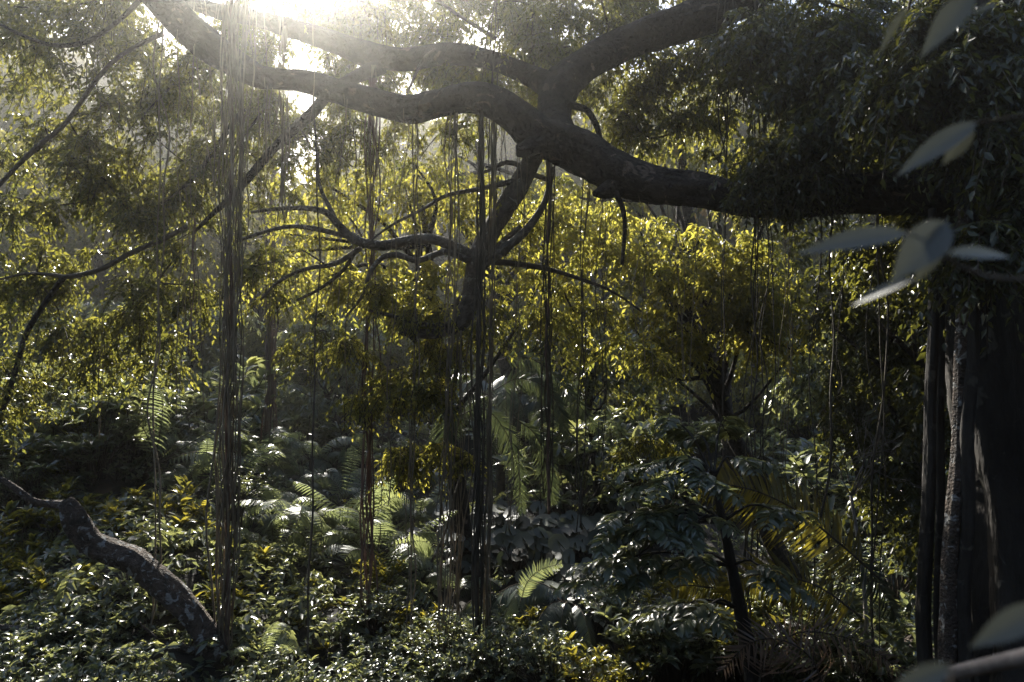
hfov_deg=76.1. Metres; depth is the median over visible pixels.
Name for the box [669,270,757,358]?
hillside tree
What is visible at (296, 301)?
hillside tree
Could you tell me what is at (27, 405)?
glossy shrub
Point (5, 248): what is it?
hillside tree
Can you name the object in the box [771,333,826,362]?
broadleaf shrub
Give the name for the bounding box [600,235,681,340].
hillside tree
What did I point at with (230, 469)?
hanging vine
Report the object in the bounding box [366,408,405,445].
glossy shrub
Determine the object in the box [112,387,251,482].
fern
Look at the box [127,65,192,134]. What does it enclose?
hillside tree
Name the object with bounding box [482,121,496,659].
hanging vine
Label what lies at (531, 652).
leaved shrub
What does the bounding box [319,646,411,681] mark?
leaved shrub
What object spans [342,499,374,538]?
glossy shrub
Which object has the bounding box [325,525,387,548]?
fern
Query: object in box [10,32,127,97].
hillside tree
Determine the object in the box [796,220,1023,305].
leafy sprig
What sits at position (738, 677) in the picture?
leaved shrub
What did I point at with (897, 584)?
leaved shrub
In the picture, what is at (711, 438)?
leaved shrub
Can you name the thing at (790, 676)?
broadleaf shrub
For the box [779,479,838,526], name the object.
leaved shrub
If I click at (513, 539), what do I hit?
round leaved plant
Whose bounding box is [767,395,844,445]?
broadleaf shrub
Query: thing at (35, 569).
glossy shrub
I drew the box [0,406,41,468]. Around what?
glossy shrub
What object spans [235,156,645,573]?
golden tree
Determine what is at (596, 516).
round leaved plant
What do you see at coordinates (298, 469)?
fern
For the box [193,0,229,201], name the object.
hanging vine
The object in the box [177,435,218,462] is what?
fern
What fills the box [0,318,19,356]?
broadleaf shrub
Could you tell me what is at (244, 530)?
fern
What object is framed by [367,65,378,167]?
hanging vine
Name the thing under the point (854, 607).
broadleaf shrub
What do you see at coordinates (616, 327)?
broadleaf shrub
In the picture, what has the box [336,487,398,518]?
fern
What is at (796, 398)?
understory tree
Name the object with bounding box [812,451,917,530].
broadleaf shrub
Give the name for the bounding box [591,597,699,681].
broadleaf shrub
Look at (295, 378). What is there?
broadleaf shrub
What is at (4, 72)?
hillside tree
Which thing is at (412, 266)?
hillside tree
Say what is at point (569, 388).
palm frond
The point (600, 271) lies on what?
hillside tree
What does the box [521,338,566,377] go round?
broadleaf shrub
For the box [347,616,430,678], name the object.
leaved shrub
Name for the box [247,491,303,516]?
fern
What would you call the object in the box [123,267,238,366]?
hillside tree
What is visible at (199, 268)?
hillside tree
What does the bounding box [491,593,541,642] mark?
leaved shrub
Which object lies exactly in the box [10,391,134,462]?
broadleaf shrub
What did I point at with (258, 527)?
fern
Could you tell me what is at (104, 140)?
hillside tree
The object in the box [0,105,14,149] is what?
hillside tree
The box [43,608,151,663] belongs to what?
leaved shrub
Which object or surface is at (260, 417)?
fern
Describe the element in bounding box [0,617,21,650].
glossy shrub
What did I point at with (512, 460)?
hanging vine
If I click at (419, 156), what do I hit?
hillside tree
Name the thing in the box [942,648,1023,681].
branch
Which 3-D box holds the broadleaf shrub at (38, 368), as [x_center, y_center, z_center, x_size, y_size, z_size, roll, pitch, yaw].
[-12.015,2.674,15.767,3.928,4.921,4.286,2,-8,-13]
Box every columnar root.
[915,208,939,665]
[933,217,945,661]
[938,208,967,681]
[957,280,979,681]
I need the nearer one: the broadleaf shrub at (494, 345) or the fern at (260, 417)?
the fern at (260, 417)
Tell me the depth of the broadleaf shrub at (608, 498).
15.71 m
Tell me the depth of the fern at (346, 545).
11.74 m
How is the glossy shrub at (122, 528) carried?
on the ground
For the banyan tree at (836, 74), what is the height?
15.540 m
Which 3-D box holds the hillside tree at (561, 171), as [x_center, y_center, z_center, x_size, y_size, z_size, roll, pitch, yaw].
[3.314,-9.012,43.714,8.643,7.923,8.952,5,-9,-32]
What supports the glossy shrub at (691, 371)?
on the ground
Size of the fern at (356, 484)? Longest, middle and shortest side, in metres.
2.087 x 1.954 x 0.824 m
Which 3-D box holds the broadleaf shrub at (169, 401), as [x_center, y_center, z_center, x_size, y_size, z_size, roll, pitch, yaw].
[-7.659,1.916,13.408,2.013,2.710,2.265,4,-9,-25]
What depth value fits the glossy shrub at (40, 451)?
12.40 m
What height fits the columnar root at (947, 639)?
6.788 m
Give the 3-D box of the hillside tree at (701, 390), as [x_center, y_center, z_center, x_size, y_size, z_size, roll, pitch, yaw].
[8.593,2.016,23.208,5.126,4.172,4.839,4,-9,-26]
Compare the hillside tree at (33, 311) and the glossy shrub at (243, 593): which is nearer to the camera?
the glossy shrub at (243, 593)
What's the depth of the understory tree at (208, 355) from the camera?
20.00 m
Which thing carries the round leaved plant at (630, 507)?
on the ground
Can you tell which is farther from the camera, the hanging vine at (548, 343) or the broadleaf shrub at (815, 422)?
the broadleaf shrub at (815, 422)
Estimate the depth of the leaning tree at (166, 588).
8.50 m
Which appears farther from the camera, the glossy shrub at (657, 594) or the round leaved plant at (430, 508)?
the round leaved plant at (430, 508)
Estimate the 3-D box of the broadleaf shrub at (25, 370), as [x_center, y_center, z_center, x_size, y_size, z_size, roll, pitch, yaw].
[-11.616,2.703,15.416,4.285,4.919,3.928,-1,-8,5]
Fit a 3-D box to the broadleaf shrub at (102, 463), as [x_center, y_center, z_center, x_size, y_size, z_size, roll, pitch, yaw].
[-8.006,2.165,12.699,2.443,2.647,2.235,3,-9,-23]
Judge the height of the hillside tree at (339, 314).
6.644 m
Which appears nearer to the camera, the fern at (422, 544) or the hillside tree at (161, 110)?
the fern at (422, 544)
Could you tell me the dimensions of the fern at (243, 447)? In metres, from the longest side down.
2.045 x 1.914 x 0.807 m
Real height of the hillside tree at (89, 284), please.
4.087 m
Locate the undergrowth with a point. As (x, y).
(284, 555)
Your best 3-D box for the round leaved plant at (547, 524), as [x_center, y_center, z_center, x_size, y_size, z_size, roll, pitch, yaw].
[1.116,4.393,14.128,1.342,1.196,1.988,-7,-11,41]
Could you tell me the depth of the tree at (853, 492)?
9.97 m
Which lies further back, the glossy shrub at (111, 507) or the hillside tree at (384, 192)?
the hillside tree at (384, 192)
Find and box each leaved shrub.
[0,336,12,358]
[0,411,66,465]
[0,416,79,500]
[0,454,72,549]
[0,599,70,657]
[0,613,94,681]
[0,630,79,681]
[0,646,119,681]
[6,577,101,624]
[27,619,157,681]
[31,587,126,642]
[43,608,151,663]
[73,588,168,643]
[74,646,184,681]
[99,369,176,409]
[117,615,168,640]
[206,466,268,526]
[206,642,317,681]
[235,411,262,432]
[266,659,366,681]
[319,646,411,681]
[337,583,418,637]
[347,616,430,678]
[348,415,393,459]
[379,641,464,681]
[395,612,477,668]
[404,641,499,681]
[432,603,519,660]
[455,622,545,681]
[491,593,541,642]
[497,620,582,681]
[574,576,654,669]
[621,598,722,681]
[664,455,700,499]
[669,417,719,461]
[696,628,782,681]
[736,475,789,509]
[747,429,790,463]
[750,528,823,576]
[774,445,824,482]
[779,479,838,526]
[809,542,876,591]
[832,485,881,514]
[846,533,932,622]
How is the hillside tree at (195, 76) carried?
on the ground
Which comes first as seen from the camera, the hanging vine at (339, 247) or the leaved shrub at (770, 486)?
the hanging vine at (339, 247)
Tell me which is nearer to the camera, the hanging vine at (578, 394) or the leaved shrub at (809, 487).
the hanging vine at (578, 394)
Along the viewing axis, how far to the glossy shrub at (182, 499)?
11.25 m
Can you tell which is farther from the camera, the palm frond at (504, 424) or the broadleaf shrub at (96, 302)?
the broadleaf shrub at (96, 302)
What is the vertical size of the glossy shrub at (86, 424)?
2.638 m
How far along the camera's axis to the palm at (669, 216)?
42.35 m
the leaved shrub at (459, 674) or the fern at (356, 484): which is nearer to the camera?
the leaved shrub at (459, 674)
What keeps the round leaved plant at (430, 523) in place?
on the ground
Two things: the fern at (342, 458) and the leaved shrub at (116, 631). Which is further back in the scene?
the fern at (342, 458)
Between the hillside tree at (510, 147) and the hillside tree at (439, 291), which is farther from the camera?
the hillside tree at (510, 147)
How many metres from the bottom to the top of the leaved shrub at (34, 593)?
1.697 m
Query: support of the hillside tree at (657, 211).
on the ground
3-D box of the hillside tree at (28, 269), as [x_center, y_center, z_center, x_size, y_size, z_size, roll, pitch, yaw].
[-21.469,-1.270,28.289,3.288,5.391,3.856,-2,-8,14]
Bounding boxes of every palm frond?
[428,397,460,464]
[456,399,530,517]
[493,368,572,441]
[497,349,604,436]
[514,418,561,506]
[516,558,562,602]
[663,559,748,616]
[698,458,879,583]
[710,543,862,630]
[712,608,833,681]
[742,603,907,681]
[822,525,900,624]
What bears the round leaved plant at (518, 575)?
on the ground
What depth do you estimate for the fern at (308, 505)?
13.99 m
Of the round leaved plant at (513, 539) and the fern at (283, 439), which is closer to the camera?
the round leaved plant at (513, 539)
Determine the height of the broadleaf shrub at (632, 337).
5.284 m
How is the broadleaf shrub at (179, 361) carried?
on the ground
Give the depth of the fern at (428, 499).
15.95 m
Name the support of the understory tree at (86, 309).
on the ground
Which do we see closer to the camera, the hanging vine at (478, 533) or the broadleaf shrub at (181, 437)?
the hanging vine at (478, 533)
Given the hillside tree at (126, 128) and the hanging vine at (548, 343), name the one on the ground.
the hillside tree at (126, 128)
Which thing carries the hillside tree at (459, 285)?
on the ground
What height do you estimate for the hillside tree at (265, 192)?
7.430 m
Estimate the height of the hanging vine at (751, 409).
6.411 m
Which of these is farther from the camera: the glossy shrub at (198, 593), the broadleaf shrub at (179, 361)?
the broadleaf shrub at (179, 361)
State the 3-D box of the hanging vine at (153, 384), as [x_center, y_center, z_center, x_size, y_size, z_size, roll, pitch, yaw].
[-4.799,0.071,8.908,0.218,9.707,0.878,-2,-8,11]
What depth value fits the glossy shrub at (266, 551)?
10.96 m
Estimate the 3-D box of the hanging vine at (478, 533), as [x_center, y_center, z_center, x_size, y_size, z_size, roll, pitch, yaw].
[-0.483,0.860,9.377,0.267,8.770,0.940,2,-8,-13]
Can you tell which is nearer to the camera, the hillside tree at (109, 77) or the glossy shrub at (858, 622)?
the glossy shrub at (858, 622)
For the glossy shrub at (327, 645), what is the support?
on the ground
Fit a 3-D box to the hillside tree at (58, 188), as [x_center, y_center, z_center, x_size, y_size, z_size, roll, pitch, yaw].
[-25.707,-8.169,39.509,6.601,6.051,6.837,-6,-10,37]
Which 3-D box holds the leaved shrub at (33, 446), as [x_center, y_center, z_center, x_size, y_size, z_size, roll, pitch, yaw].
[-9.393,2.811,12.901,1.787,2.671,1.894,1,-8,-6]
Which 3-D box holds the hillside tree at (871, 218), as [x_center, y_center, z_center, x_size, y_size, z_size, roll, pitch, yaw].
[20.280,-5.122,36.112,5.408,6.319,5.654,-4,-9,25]
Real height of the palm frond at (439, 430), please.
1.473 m
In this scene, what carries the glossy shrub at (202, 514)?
on the ground
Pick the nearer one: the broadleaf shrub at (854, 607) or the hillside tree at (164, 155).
the broadleaf shrub at (854, 607)
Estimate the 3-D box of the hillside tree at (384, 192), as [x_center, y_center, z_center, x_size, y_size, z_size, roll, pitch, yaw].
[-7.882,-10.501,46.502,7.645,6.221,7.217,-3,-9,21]
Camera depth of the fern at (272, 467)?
16.23 m
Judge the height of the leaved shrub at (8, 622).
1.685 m
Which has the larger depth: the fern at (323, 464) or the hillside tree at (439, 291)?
the hillside tree at (439, 291)
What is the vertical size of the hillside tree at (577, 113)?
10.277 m
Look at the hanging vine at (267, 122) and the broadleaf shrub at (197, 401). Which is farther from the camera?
the broadleaf shrub at (197, 401)
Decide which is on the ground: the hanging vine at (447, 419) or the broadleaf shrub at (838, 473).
the broadleaf shrub at (838, 473)
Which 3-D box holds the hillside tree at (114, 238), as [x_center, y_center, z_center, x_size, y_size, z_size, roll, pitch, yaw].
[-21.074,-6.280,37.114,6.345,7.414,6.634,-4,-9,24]
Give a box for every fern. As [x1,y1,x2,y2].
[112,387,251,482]
[131,388,185,433]
[139,458,221,491]
[142,460,236,503]
[148,434,210,470]
[161,438,243,498]
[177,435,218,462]
[185,431,284,476]
[195,423,258,461]
[207,521,279,560]
[210,434,295,487]
[216,611,294,666]
[222,426,305,478]
[224,501,321,542]
[230,499,336,547]
[245,416,303,464]
[245,485,315,521]
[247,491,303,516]
[254,521,304,551]
[268,469,320,501]
[271,495,320,532]
[273,432,359,470]
[273,478,394,563]
[282,453,326,497]
[290,476,409,549]
[297,455,357,479]
[301,435,323,452]
[306,430,382,479]
[314,446,385,509]
[315,494,384,527]
[316,529,436,580]
[323,451,365,465]
[323,507,440,579]
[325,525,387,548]
[336,474,394,505]
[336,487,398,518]
[350,468,414,485]
[357,508,457,566]
[362,547,449,609]
[374,479,469,522]
[375,528,414,573]
[380,530,440,557]
[387,510,437,532]
[408,558,455,593]
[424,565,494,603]
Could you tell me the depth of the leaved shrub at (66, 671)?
7.30 m
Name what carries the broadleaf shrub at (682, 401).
on the ground
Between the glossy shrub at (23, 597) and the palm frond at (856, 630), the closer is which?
the palm frond at (856, 630)
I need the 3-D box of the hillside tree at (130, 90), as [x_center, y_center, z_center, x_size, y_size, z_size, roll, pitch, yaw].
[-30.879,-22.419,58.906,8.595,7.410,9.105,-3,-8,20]
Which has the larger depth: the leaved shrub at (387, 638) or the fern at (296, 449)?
the fern at (296, 449)
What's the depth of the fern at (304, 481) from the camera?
15.80 m
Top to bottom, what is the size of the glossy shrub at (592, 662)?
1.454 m
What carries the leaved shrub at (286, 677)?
on the ground
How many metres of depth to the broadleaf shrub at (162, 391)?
14.28 m
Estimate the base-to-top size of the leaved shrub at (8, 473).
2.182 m
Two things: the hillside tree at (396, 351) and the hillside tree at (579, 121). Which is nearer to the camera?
the hillside tree at (396, 351)
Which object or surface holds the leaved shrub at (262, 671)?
on the ground
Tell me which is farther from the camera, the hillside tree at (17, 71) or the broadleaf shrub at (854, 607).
the hillside tree at (17, 71)
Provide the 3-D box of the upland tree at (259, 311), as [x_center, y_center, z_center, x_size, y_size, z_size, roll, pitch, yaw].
[-11.199,-3.754,29.723,10.658,11.200,4.366,0,-8,0]
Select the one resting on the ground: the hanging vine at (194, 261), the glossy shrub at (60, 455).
the glossy shrub at (60, 455)
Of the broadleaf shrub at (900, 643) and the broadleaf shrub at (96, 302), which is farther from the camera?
the broadleaf shrub at (96, 302)
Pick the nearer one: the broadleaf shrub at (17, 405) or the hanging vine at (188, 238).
the hanging vine at (188, 238)
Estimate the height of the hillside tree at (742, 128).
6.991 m
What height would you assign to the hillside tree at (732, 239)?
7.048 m
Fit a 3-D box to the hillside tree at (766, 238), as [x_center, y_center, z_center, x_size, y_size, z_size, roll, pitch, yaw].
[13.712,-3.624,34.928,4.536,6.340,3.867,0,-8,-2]
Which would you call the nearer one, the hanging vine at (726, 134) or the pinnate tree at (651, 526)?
the pinnate tree at (651, 526)
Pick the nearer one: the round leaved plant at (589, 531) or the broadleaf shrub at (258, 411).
the round leaved plant at (589, 531)
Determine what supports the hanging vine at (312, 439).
hanging from the banyan tree at (836, 74)
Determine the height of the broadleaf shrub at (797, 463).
5.088 m
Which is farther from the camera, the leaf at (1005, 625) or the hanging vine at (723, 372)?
the hanging vine at (723, 372)
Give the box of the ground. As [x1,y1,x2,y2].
[0,110,934,681]
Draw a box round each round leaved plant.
[396,496,474,531]
[407,523,464,559]
[425,517,502,537]
[443,537,512,580]
[452,524,539,577]
[481,527,588,576]
[484,499,538,531]
[491,501,576,539]
[511,573,592,621]
[513,570,551,609]
[526,510,617,558]
[532,513,592,552]
[540,555,606,588]
[540,579,644,632]
[552,557,635,603]
[572,493,641,523]
[582,513,623,548]
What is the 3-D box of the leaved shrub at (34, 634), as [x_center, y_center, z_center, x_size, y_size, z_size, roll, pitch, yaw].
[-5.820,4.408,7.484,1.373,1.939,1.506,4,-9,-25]
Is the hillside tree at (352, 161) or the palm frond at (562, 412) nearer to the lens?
the palm frond at (562, 412)
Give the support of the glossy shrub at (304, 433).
on the ground
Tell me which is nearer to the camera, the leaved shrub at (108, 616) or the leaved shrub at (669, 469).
the leaved shrub at (108, 616)
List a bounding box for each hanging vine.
[97,304,102,439]
[146,20,169,635]
[175,29,203,421]
[188,217,198,364]
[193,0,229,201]
[205,0,255,665]
[246,0,282,171]
[257,77,275,437]
[260,92,278,464]
[276,25,289,222]
[301,2,315,614]
[306,96,320,676]
[325,93,361,389]
[359,78,380,634]
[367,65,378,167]
[381,108,409,510]
[405,119,421,671]
[430,476,461,562]
[435,110,459,654]
[449,330,474,647]
[470,110,489,671]
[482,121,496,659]
[488,0,499,158]
[495,127,508,239]
[505,144,527,533]
[540,160,554,513]
[576,178,589,531]
[595,185,611,462]
[623,198,652,378]
[667,205,698,431]
[715,0,733,178]
[721,212,725,414]
[738,214,762,681]
[746,1,764,163]
[756,218,775,560]
[773,221,794,474]
[808,216,821,681]
[816,215,834,538]
[832,214,847,392]
[866,211,888,656]
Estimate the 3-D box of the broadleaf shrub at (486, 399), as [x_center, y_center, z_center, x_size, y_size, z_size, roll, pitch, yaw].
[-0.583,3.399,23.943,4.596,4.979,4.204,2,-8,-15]
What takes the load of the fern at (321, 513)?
on the ground
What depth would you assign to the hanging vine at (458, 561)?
9.60 m
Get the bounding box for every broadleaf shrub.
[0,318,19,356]
[0,376,64,458]
[0,424,69,522]
[1,358,81,405]
[1,364,88,409]
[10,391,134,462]
[15,424,144,492]
[30,368,116,428]
[32,336,200,423]
[33,385,171,487]
[44,355,166,422]
[45,376,107,425]
[65,285,115,306]
[81,296,135,311]
[82,296,120,304]
[85,369,194,469]
[99,408,201,465]
[117,387,206,462]
[131,394,202,449]
[150,354,282,458]
[182,386,277,451]
[210,362,302,395]
[210,379,312,447]
[230,394,290,435]
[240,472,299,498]
[243,384,361,468]
[281,365,325,396]
[291,358,348,385]
[309,426,352,464]
[365,437,413,489]
[393,419,438,453]
[399,376,469,426]
[443,338,494,368]
[451,361,536,432]
[457,368,533,442]
[459,335,533,365]
[464,397,556,455]
[492,415,663,515]
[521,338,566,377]
[543,413,621,471]
[551,390,646,470]
[565,401,696,482]
[572,417,680,489]
[573,313,634,342]
[586,461,705,532]
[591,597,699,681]
[597,318,670,362]
[610,373,712,437]
[637,579,731,681]
[646,595,774,681]
[699,418,792,465]
[725,599,842,681]
[744,584,880,681]
[753,430,854,502]
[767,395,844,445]
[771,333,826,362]
[771,441,948,551]
[779,605,908,681]
[799,402,854,434]
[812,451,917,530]
[815,446,890,500]
[823,586,934,681]
[824,582,914,657]
[828,478,915,546]
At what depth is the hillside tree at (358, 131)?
49.12 m
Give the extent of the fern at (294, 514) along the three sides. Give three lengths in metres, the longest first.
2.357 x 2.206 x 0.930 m
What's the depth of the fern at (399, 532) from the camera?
13.73 m
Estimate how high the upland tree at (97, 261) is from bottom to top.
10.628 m
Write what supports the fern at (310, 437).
on the ground
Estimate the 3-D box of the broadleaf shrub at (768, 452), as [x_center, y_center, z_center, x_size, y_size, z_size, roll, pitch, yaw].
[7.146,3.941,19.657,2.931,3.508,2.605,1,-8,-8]
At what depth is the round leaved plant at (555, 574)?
12.71 m
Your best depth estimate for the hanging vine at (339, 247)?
9.47 m
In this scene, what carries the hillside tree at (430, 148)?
on the ground
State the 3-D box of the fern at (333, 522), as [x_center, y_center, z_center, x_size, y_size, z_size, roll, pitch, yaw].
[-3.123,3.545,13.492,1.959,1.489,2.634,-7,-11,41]
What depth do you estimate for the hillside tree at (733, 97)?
51.01 m
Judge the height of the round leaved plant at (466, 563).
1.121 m
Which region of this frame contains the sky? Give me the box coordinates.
[9,0,919,189]
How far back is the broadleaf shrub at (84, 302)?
30.38 m
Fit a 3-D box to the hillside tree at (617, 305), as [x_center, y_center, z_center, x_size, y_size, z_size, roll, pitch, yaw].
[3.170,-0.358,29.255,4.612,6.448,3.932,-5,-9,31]
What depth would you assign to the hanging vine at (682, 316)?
9.18 m
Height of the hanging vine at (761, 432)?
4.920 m
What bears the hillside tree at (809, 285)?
on the ground
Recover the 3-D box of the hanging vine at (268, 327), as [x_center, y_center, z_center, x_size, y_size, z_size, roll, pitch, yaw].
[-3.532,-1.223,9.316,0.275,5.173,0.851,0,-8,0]
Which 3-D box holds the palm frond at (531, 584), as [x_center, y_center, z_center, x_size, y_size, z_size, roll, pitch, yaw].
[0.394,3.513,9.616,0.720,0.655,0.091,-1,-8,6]
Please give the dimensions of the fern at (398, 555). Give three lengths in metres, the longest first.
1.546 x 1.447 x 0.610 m
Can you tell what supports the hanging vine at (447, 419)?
hanging from the banyan tree at (836, 74)
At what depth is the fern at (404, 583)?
11.72 m
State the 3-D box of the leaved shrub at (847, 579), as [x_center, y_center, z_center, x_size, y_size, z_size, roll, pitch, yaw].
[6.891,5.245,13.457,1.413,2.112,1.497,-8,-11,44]
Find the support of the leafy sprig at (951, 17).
attached to the banyan tree at (836, 74)
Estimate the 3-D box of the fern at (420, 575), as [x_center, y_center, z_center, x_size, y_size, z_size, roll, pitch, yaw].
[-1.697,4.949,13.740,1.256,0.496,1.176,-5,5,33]
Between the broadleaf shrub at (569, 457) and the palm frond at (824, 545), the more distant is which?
the broadleaf shrub at (569, 457)
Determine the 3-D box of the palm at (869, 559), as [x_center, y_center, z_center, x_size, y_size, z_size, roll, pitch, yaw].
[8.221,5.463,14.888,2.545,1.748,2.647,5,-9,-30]
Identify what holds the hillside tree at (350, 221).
on the ground
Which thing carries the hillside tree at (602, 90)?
on the ground
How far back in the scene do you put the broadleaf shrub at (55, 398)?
14.11 m
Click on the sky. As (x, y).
(301, 57)
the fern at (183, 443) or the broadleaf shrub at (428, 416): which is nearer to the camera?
the fern at (183, 443)
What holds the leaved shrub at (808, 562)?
on the ground
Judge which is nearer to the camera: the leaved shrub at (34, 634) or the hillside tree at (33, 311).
the leaved shrub at (34, 634)
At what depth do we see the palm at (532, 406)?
18.52 m
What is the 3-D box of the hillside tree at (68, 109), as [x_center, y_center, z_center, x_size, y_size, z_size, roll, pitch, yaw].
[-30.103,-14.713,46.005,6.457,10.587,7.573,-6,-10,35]
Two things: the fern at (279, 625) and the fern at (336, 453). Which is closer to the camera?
the fern at (279, 625)
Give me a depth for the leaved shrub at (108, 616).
8.66 m
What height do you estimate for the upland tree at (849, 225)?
12.200 m
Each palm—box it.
[375,461,472,511]
[422,367,580,500]
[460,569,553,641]
[489,577,635,674]
[494,380,621,488]
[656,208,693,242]
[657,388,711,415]
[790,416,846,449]
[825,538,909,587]
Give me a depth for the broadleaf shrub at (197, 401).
15.00 m
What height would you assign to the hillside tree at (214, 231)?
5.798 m
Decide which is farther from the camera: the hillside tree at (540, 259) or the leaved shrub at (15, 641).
the hillside tree at (540, 259)
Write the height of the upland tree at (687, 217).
15.922 m
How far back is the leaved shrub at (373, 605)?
10.15 m
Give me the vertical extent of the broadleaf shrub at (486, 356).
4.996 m
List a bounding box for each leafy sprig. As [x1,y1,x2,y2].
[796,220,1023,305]
[880,0,996,58]
[896,114,1023,176]
[898,662,954,681]
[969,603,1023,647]
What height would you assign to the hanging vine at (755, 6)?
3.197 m
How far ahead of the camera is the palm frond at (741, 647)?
7.50 m
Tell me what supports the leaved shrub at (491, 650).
on the ground
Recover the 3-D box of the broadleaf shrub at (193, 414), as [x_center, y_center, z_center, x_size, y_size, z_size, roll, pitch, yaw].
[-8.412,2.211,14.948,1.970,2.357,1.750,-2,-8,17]
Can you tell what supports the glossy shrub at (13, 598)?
on the ground
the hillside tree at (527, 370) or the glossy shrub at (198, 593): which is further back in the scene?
the hillside tree at (527, 370)
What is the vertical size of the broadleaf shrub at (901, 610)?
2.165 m
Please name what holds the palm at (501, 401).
on the ground
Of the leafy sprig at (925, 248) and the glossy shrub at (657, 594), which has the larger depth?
the glossy shrub at (657, 594)
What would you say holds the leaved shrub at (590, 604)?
on the ground
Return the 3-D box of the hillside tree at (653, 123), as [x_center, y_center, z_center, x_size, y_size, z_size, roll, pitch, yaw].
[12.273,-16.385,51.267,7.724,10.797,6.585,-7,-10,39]
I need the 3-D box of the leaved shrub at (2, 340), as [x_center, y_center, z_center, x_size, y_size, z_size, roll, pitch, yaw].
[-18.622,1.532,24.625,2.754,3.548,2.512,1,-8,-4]
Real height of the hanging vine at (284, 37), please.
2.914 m
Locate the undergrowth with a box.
[0,115,948,681]
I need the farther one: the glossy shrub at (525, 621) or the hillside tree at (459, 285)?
the hillside tree at (459, 285)
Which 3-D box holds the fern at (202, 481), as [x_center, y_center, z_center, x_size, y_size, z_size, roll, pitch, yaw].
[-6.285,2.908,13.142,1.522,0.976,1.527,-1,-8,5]
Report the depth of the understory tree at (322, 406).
20.60 m
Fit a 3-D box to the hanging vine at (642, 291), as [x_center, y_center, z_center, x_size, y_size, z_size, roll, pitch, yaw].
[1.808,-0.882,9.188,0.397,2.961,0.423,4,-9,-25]
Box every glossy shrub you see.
[0,375,94,422]
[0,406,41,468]
[0,411,97,476]
[0,437,86,498]
[0,500,63,584]
[0,532,76,603]
[0,562,57,620]
[0,589,29,643]
[0,592,76,657]
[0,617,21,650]
[9,475,120,543]
[12,552,101,615]
[31,562,111,617]
[51,486,172,544]
[60,397,132,451]
[91,474,221,545]
[111,517,129,537]
[162,510,256,558]
[166,559,269,621]
[192,589,237,613]
[198,536,288,592]
[248,568,301,606]
[267,573,332,606]
[280,615,343,660]
[299,421,311,440]
[314,590,359,642]
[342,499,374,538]
[345,550,408,596]
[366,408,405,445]
[382,600,445,640]
[498,605,562,650]
[540,631,618,681]
[586,644,654,681]
[633,563,718,604]
[677,354,698,396]
[697,596,805,681]
[781,580,869,681]
[792,526,847,557]
[855,529,901,565]
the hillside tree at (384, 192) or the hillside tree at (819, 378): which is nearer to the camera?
the hillside tree at (819, 378)
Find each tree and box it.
[0,0,1023,681]
[0,44,82,116]
[0,59,12,88]
[0,65,74,171]
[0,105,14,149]
[0,128,216,308]
[0,230,52,351]
[0,300,151,374]
[0,303,80,352]
[0,476,231,668]
[1,143,65,232]
[1,253,60,330]
[8,238,52,278]
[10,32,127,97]
[16,65,134,153]
[32,157,97,237]
[67,124,158,169]
[68,167,161,282]
[70,35,135,98]
[70,252,126,307]
[88,96,156,135]
[103,259,208,320]
[115,44,189,117]
[117,297,265,403]
[120,231,213,291]
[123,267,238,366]
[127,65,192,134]
[145,120,199,174]
[158,132,379,368]
[169,64,264,146]
[183,129,278,221]
[189,202,257,269]
[202,214,314,298]
[202,238,287,320]
[218,90,308,159]
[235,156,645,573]
[237,326,300,380]
[247,314,389,474]
[268,283,358,377]
[275,276,357,320]
[279,265,383,396]
[283,205,389,281]
[314,145,403,220]
[322,110,410,181]
[336,75,631,491]
[350,308,428,406]
[351,320,451,382]
[353,194,439,279]
[357,151,447,224]
[371,119,439,151]
[378,118,434,159]
[394,279,457,339]
[401,127,502,228]
[418,122,498,169]
[432,67,488,144]
[440,256,536,314]
[441,176,560,262]
[460,83,528,178]
[467,347,543,421]
[473,341,557,377]
[493,308,691,513]
[501,207,593,264]
[507,266,592,338]
[537,162,604,230]
[539,214,847,587]
[542,108,606,176]
[544,265,631,376]
[546,365,668,462]
[553,415,824,681]
[554,114,782,511]
[560,181,644,283]
[574,88,644,155]
[579,69,622,117]
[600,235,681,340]
[632,82,712,165]
[635,205,764,267]
[647,141,735,241]
[660,162,769,247]
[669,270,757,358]
[670,106,771,170]
[675,299,750,350]
[676,71,736,109]
[683,343,824,445]
[716,83,778,154]
[732,218,814,290]
[746,265,848,361]
[751,111,933,580]
[756,215,841,264]
[760,321,911,563]
[789,221,854,303]
[790,345,902,425]
[791,142,960,618]
[792,400,922,673]
[840,214,896,227]
[896,0,920,8]
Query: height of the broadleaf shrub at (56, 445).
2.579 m
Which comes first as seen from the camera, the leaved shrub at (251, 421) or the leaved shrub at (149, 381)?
the leaved shrub at (149, 381)
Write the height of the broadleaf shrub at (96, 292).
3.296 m
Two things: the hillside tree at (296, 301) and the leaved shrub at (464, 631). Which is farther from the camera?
the hillside tree at (296, 301)
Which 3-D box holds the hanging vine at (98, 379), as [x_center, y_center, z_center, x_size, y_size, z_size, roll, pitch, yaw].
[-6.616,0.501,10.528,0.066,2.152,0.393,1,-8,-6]
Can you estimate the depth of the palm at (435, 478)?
17.87 m
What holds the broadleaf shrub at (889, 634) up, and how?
on the ground
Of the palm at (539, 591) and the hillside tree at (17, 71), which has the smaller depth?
the palm at (539, 591)
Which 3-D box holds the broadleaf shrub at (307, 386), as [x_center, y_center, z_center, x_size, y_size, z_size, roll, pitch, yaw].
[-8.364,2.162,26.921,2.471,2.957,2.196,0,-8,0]
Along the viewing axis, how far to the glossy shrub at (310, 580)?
10.75 m

